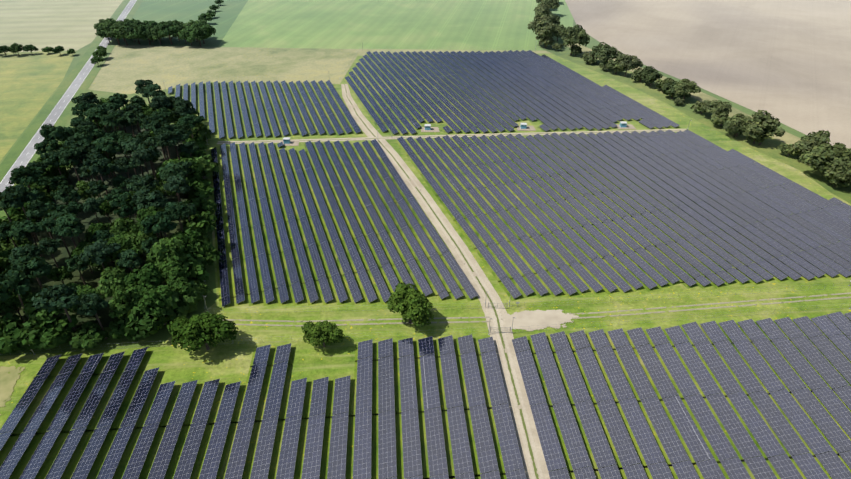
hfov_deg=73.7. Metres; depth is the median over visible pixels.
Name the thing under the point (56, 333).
tree
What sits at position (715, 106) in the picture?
willow tree
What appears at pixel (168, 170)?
pine tree
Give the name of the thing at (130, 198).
deciduous tree
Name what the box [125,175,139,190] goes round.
pine tree
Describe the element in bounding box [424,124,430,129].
transformer kiosk
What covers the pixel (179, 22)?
willow tree
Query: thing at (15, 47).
round tree
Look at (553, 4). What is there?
willow tree
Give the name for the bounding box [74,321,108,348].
tree
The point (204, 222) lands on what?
tree
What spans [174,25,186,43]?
willow tree
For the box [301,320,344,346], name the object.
round tree
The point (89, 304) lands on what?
pine tree
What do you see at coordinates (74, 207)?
pine tree
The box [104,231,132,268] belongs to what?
deciduous tree
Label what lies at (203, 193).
tree
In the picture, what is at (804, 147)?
willow tree
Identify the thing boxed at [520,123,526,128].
transformer kiosk
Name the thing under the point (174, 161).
deciduous tree
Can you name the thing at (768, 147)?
rough grass
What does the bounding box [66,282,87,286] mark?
deciduous tree
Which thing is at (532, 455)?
track
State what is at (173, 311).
tree
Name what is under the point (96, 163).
pine tree
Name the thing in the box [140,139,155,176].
pine tree
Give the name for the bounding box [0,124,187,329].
forest floor
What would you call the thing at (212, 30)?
willow tree
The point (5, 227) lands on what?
pine tree
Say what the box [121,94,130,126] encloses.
pine tree
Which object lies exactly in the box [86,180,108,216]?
pine tree
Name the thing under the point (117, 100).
pine tree
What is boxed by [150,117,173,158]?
pine tree
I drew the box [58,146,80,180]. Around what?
pine tree
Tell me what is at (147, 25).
willow tree
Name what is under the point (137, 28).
willow tree
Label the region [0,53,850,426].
farm grass
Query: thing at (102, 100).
deciduous tree
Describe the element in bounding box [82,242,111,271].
deciduous tree
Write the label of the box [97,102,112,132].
pine tree
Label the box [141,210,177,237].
pine tree
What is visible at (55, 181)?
pine tree
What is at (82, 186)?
deciduous tree
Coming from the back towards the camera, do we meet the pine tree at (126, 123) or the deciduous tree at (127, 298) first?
the pine tree at (126, 123)
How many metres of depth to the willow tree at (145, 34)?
377.41 m
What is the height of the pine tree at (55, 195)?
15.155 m
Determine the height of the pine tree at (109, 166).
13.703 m
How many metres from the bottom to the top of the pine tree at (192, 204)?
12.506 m
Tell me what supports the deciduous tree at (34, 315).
on the ground at (150, 340)
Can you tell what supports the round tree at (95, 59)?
on the ground at (150, 340)
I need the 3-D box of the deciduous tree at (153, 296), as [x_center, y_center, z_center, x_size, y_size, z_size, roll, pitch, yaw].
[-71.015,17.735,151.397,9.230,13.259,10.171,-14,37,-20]
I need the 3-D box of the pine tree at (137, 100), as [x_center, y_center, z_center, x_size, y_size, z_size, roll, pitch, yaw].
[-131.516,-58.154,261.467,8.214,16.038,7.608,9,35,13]
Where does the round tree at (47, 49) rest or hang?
on the ground at (150, 340)
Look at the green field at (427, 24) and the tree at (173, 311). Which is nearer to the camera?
the tree at (173, 311)
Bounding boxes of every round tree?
[0,45,10,55]
[9,43,22,54]
[22,44,38,54]
[41,46,53,53]
[52,46,64,54]
[67,49,75,55]
[91,55,103,65]
[92,49,106,56]
[167,311,237,351]
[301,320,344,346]
[387,282,433,327]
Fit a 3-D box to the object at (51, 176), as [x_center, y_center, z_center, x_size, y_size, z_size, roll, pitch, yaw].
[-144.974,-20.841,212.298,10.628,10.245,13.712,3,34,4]
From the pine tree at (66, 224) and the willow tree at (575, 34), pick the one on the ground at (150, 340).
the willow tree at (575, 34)
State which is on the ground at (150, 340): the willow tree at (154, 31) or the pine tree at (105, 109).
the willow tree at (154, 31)
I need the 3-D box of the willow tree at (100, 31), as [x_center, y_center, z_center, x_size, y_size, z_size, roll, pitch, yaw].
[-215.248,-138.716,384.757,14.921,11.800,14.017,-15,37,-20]
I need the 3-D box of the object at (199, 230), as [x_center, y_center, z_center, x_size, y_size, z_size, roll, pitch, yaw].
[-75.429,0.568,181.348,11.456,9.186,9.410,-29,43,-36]
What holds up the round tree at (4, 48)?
on the ground at (150, 340)
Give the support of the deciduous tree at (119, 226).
on the forest floor
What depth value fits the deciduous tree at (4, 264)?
159.11 m
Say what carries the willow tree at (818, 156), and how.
on the ground at (150, 340)
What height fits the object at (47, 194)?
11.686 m
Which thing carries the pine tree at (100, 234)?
on the forest floor
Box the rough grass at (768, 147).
[539,45,850,203]
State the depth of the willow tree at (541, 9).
427.53 m
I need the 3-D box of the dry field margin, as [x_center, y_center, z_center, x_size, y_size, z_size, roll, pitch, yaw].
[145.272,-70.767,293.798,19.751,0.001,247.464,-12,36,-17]
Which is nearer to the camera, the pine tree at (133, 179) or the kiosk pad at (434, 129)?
the pine tree at (133, 179)
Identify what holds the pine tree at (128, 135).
on the forest floor
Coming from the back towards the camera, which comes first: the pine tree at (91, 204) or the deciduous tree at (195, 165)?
the deciduous tree at (195, 165)
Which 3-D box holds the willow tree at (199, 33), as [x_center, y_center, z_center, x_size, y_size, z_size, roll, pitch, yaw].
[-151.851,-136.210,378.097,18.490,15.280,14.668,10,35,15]
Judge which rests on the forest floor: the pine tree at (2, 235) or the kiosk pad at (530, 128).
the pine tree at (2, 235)
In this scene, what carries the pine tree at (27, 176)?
on the forest floor
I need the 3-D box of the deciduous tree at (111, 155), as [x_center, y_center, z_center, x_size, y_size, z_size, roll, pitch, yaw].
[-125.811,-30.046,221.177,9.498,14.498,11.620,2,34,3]
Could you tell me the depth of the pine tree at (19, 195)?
176.80 m
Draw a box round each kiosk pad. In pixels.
[281,140,298,145]
[421,127,439,131]
[516,126,535,130]
[616,124,635,128]
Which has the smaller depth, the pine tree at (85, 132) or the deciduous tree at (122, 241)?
the deciduous tree at (122, 241)
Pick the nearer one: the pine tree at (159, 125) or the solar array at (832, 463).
the solar array at (832, 463)
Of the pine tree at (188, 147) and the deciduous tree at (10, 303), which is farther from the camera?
the pine tree at (188, 147)
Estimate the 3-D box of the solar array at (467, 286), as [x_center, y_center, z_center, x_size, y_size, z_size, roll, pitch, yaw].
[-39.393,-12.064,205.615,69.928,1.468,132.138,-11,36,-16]
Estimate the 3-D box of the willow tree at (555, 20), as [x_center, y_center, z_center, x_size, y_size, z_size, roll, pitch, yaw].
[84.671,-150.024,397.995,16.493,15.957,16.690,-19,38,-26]
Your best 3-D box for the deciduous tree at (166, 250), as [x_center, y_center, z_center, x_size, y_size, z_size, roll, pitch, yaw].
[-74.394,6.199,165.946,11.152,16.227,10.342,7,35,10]
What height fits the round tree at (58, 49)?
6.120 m
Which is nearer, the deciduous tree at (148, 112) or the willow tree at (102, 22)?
the deciduous tree at (148, 112)
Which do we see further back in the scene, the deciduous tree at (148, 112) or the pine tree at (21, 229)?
the deciduous tree at (148, 112)
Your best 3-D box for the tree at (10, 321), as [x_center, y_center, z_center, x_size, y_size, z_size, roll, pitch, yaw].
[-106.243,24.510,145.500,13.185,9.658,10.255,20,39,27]
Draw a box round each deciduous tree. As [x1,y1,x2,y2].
[0,244,25,264]
[0,257,10,273]
[0,285,31,322]
[23,292,68,323]
[36,157,59,176]
[46,266,73,283]
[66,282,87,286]
[69,285,105,319]
[70,240,92,273]
[76,181,97,199]
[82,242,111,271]
[84,222,110,242]
[96,98,119,127]
[96,266,131,297]
[99,200,117,224]
[102,151,115,177]
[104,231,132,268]
[108,284,142,318]
[109,217,139,236]
[115,246,143,268]
[123,263,164,293]
[124,231,162,262]
[126,191,139,217]
[135,206,171,236]
[137,285,174,324]
[139,109,152,124]
[145,237,186,269]
[148,182,164,194]
[151,109,175,124]
[155,158,187,195]
[159,260,189,284]
[162,178,189,200]
[166,277,192,296]
[171,228,200,251]
[179,158,202,175]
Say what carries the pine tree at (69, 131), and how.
on the forest floor
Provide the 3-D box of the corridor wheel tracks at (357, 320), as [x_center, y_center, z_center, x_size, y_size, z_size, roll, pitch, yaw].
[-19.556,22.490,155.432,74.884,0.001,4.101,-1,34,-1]
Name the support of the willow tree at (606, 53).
on the ground at (150, 340)
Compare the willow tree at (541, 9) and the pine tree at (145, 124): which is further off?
the willow tree at (541, 9)
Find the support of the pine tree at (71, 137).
on the forest floor
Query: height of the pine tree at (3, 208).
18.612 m
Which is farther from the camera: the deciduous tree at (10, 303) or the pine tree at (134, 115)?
the pine tree at (134, 115)
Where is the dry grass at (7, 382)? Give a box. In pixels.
[0,366,24,414]
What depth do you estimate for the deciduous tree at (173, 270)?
157.61 m
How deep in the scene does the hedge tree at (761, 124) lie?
244.57 m
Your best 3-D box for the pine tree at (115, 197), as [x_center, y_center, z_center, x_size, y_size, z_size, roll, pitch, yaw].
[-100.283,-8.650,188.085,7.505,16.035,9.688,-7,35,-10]
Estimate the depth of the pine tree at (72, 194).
183.76 m
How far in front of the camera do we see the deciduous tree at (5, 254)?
164.29 m
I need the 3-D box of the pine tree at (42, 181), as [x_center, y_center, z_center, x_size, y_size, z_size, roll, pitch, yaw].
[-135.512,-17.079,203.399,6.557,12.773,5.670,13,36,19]
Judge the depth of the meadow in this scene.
348.25 m
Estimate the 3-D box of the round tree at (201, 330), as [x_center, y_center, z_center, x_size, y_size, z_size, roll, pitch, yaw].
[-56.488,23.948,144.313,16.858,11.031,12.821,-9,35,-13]
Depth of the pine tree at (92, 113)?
240.64 m
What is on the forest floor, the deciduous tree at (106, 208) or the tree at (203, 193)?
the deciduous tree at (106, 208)
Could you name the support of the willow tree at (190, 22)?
on the ground at (150, 340)
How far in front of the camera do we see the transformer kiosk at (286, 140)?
251.24 m
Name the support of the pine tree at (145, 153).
on the forest floor
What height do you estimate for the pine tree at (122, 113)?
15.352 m
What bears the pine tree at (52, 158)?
on the forest floor
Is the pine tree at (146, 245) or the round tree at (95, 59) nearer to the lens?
the pine tree at (146, 245)
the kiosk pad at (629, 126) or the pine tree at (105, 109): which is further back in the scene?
the kiosk pad at (629, 126)
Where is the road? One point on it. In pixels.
(38, 138)
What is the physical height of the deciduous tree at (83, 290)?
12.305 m
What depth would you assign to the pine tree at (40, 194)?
188.76 m
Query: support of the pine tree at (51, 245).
on the forest floor
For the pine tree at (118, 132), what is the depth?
233.74 m
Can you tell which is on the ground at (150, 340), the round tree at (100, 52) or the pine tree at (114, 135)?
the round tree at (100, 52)
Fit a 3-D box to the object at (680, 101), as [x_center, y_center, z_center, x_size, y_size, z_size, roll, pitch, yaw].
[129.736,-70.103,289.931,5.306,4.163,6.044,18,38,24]
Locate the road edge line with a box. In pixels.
[1,0,130,181]
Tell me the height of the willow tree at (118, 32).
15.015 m
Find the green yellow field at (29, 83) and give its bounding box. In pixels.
[0,50,76,160]
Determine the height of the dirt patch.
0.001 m
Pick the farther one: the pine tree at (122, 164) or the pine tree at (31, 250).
the pine tree at (122, 164)
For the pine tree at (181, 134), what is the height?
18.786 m
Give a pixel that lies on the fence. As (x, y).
(317, 80)
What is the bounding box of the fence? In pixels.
[169,46,554,308]
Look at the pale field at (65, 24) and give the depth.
439.27 m
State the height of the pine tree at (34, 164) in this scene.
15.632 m
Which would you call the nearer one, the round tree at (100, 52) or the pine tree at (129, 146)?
the pine tree at (129, 146)
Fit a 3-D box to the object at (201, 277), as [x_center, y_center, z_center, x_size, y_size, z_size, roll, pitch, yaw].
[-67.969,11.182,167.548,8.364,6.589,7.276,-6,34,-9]
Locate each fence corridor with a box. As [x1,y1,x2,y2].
[0,327,486,354]
[213,303,474,312]
[513,282,850,307]
[517,303,850,331]
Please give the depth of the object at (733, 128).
252.42 m
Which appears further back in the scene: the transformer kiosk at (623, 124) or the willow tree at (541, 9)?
the willow tree at (541, 9)
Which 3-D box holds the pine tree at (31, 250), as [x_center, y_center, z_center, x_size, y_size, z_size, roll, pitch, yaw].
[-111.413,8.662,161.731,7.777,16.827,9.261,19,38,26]
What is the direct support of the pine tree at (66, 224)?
on the forest floor
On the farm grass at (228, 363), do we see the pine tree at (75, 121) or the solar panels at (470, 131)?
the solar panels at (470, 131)
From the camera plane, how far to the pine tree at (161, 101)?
249.98 m
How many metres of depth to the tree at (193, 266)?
165.02 m
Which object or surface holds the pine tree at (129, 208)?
on the forest floor
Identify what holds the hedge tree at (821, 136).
on the ground at (150, 340)
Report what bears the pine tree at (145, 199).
on the forest floor
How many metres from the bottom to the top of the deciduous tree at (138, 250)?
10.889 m
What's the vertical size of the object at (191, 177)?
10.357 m
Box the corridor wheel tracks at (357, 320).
[226,316,489,326]
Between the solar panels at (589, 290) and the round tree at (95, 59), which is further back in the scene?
the round tree at (95, 59)
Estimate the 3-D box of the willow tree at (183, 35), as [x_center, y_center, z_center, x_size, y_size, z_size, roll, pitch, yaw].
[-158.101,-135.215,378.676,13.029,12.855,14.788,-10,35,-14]
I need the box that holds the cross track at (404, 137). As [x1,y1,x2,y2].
[217,129,686,143]
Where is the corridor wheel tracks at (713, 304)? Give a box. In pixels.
[569,292,850,318]
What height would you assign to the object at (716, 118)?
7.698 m
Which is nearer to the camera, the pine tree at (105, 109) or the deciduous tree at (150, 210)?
the deciduous tree at (150, 210)
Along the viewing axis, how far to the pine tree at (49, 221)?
171.70 m
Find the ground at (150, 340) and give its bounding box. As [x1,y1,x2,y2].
[0,0,806,355]
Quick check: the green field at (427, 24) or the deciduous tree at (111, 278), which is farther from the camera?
the green field at (427, 24)
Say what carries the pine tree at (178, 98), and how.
on the ground at (150, 340)
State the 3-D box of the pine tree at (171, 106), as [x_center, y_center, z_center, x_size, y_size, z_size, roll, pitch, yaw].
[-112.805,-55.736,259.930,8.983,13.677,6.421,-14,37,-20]
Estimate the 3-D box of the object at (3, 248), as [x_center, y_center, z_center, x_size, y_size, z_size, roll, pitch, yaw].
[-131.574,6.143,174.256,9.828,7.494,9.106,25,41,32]
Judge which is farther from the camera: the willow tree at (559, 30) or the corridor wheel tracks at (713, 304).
the willow tree at (559, 30)
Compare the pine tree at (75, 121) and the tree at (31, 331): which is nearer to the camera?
the tree at (31, 331)
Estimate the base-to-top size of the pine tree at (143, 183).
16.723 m
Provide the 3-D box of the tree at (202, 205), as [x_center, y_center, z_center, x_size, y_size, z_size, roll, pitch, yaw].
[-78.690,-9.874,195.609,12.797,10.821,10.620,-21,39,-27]
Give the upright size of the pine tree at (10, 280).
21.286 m
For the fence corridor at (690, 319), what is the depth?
155.72 m
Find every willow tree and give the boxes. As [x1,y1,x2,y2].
[93,18,113,37]
[95,25,113,42]
[103,20,122,43]
[108,22,134,45]
[123,20,144,44]
[139,29,154,44]
[142,20,157,41]
[150,25,167,44]
[156,21,181,44]
[170,20,184,40]
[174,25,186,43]
[179,26,194,45]
[183,20,201,41]
[185,24,210,46]
[192,21,215,43]
[527,14,554,45]
[534,4,551,15]
[537,0,559,8]
[544,14,559,24]
[553,24,566,40]
[561,24,589,54]
[595,44,621,62]
[617,53,642,76]
[673,79,700,98]
[700,100,731,113]
[726,113,749,136]
[793,138,830,165]
[799,142,850,172]
[824,159,850,186]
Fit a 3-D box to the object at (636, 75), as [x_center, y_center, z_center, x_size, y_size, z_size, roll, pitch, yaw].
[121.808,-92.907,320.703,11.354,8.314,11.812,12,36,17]
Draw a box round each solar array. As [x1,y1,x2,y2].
[0,334,525,478]
[168,80,360,138]
[211,139,477,306]
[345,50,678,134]
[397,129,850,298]
[512,312,850,478]
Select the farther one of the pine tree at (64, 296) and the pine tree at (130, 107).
the pine tree at (130, 107)
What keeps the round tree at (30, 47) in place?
on the ground at (150, 340)
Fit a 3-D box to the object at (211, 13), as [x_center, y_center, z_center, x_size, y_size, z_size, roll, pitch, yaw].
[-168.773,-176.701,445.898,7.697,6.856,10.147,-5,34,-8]
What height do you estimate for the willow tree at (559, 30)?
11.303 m
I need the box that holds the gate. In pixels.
[490,326,510,332]
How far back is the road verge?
300.30 m
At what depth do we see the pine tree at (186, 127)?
229.86 m
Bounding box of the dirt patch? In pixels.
[501,309,578,330]
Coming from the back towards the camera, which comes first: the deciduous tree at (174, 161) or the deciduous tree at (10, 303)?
the deciduous tree at (174, 161)
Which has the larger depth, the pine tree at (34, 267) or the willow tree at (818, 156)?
the willow tree at (818, 156)
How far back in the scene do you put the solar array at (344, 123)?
285.71 m
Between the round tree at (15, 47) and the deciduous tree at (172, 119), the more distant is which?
the round tree at (15, 47)
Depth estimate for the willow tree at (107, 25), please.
376.05 m
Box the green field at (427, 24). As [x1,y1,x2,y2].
[116,0,573,49]
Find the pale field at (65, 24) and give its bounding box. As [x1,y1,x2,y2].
[0,0,122,51]
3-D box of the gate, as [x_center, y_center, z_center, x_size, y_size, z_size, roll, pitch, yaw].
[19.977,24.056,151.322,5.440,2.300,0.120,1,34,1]
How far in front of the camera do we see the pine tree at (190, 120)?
235.05 m
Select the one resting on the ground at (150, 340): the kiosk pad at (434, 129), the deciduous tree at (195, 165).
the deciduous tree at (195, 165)
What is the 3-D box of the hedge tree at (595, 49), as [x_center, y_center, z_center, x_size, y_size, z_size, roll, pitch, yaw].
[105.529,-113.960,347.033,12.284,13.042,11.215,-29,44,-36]
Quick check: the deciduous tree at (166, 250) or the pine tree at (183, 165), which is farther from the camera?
the pine tree at (183, 165)
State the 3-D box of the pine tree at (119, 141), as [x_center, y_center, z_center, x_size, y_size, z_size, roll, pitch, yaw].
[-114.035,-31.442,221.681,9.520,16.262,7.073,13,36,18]
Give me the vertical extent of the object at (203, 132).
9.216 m
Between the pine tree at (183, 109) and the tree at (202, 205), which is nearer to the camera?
the tree at (202, 205)
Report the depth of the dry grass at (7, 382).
137.66 m
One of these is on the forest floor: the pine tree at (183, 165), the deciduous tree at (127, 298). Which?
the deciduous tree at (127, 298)
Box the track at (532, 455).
[341,84,549,478]
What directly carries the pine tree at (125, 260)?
on the forest floor
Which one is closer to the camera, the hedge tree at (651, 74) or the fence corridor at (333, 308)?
the fence corridor at (333, 308)
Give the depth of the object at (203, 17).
426.81 m
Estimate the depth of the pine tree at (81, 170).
202.34 m
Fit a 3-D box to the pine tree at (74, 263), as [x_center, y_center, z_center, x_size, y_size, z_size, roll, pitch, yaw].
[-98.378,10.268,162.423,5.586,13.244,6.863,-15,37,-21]
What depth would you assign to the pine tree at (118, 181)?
199.05 m
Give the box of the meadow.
[88,45,549,93]
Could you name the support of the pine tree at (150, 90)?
on the forest floor
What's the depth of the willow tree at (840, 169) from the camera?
213.62 m
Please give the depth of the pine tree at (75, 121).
241.11 m
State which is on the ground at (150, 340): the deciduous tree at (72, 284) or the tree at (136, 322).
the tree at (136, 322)
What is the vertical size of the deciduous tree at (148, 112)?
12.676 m
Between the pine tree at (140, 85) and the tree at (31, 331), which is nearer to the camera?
the tree at (31, 331)
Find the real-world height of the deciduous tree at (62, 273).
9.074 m
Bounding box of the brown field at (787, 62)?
[565,0,850,150]
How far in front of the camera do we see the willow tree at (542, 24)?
370.80 m
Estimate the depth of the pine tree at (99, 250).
156.50 m
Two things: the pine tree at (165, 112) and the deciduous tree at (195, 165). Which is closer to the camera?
the deciduous tree at (195, 165)
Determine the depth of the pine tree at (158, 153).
212.71 m
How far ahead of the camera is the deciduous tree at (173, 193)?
200.63 m
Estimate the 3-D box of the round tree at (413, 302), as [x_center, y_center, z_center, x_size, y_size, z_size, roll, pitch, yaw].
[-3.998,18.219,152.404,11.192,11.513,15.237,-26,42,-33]
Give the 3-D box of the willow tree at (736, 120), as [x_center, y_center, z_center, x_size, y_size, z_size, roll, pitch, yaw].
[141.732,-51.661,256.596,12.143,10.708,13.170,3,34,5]
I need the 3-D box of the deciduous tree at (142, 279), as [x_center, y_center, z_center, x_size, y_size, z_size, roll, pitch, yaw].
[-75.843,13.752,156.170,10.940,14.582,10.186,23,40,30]
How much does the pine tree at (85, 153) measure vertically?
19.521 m
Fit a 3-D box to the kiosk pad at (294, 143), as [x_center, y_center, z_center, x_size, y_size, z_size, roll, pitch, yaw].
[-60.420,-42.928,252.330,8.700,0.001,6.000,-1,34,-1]
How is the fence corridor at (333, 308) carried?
on the ground at (150, 340)
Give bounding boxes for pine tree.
[0,184,38,241]
[0,192,11,221]
[0,221,18,246]
[0,232,5,249]
[0,267,32,319]
[7,219,46,256]
[8,244,46,282]
[9,165,42,188]
[10,255,52,287]
[25,200,55,238]
[26,188,45,203]
[27,161,48,172]
[31,284,79,330]
[34,138,60,154]
[36,175,52,204]
[38,237,62,267]
[39,124,67,170]
[40,149,63,179]
[41,210,71,257]
[48,175,67,204]
[50,184,77,199]
[52,213,84,247]
[55,185,81,222]
[55,200,83,241]
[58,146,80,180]
[63,127,79,140]
[64,139,90,181]
[65,255,88,284]
[67,136,78,140]
[70,116,90,126]
[71,91,98,103]
[71,102,96,116]
[74,125,104,141]
[76,143,101,180]
[77,163,98,196]
[77,293,107,338]
[78,121,96,128]
[78,239,120,268]
[82,197,104,224]
[83,107,105,127]
[83,152,110,200]
[85,105,110,132]
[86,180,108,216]
[90,230,114,262]
[91,135,121,176]
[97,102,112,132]
[97,133,118,160]
[99,112,124,130]
[102,161,116,187]
[104,187,130,221]
[105,93,126,132]
[107,109,124,130]
[111,157,136,177]
[112,175,127,188]
[113,130,125,157]
[113,200,138,219]
[116,133,136,167]
[116,248,142,270]
[118,138,136,174]
[120,137,144,175]
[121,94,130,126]
[121,115,136,136]
[124,108,146,132]
[125,104,142,131]
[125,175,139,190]
[127,174,159,191]
[129,95,145,105]
[129,146,156,180]
[131,188,167,238]
[134,79,152,107]
[136,131,151,146]
[138,146,162,180]
[140,113,169,160]
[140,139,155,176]
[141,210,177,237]
[141,237,158,252]
[142,83,165,97]
[147,131,177,159]
[149,95,170,108]
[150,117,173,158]
[152,107,172,119]
[159,162,186,201]
[162,128,188,158]
[162,201,195,231]
[163,175,190,201]
[167,103,175,110]
[171,96,183,102]
[172,100,196,115]
[174,124,192,142]
[175,160,193,176]
[176,114,203,137]
[178,141,198,156]
[186,203,195,222]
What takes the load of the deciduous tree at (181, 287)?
on the ground at (150, 340)
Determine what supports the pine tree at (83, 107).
on the forest floor
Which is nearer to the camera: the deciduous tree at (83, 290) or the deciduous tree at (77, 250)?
the deciduous tree at (83, 290)
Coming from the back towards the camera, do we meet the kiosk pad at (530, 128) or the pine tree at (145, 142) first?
the kiosk pad at (530, 128)
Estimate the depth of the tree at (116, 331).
147.43 m
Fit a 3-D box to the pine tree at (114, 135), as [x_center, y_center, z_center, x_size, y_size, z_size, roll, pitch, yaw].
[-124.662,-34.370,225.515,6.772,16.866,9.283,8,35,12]
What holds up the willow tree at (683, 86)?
on the ground at (150, 340)
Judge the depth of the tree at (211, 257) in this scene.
171.59 m
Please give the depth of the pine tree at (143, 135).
231.12 m
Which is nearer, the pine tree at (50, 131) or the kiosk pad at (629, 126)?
the pine tree at (50, 131)
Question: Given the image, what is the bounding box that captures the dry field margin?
[567,43,800,146]
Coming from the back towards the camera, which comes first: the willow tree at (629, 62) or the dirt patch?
the willow tree at (629, 62)
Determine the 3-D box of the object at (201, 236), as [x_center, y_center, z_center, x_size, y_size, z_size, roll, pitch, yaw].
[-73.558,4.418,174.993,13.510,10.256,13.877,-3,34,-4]
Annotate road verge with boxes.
[0,0,142,219]
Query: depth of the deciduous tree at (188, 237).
169.78 m
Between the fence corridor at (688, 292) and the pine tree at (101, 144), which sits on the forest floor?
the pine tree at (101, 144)
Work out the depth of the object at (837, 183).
214.73 m
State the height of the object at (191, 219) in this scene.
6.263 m
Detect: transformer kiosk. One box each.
[283,137,290,143]
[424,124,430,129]
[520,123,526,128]
[619,121,626,127]
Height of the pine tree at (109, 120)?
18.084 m
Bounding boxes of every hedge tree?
[590,42,607,62]
[641,66,662,85]
[745,110,785,144]
[800,129,830,148]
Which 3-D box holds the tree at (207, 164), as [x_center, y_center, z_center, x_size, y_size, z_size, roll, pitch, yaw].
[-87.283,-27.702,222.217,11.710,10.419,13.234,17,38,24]
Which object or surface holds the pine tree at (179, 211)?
on the ground at (150, 340)
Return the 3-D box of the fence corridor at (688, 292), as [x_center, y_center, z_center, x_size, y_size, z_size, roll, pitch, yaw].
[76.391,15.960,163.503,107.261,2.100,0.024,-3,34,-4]
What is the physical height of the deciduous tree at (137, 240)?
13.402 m
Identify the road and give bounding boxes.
[0,0,135,191]
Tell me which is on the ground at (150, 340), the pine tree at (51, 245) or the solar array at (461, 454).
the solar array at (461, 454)
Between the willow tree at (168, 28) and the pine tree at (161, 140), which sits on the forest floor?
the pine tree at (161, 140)

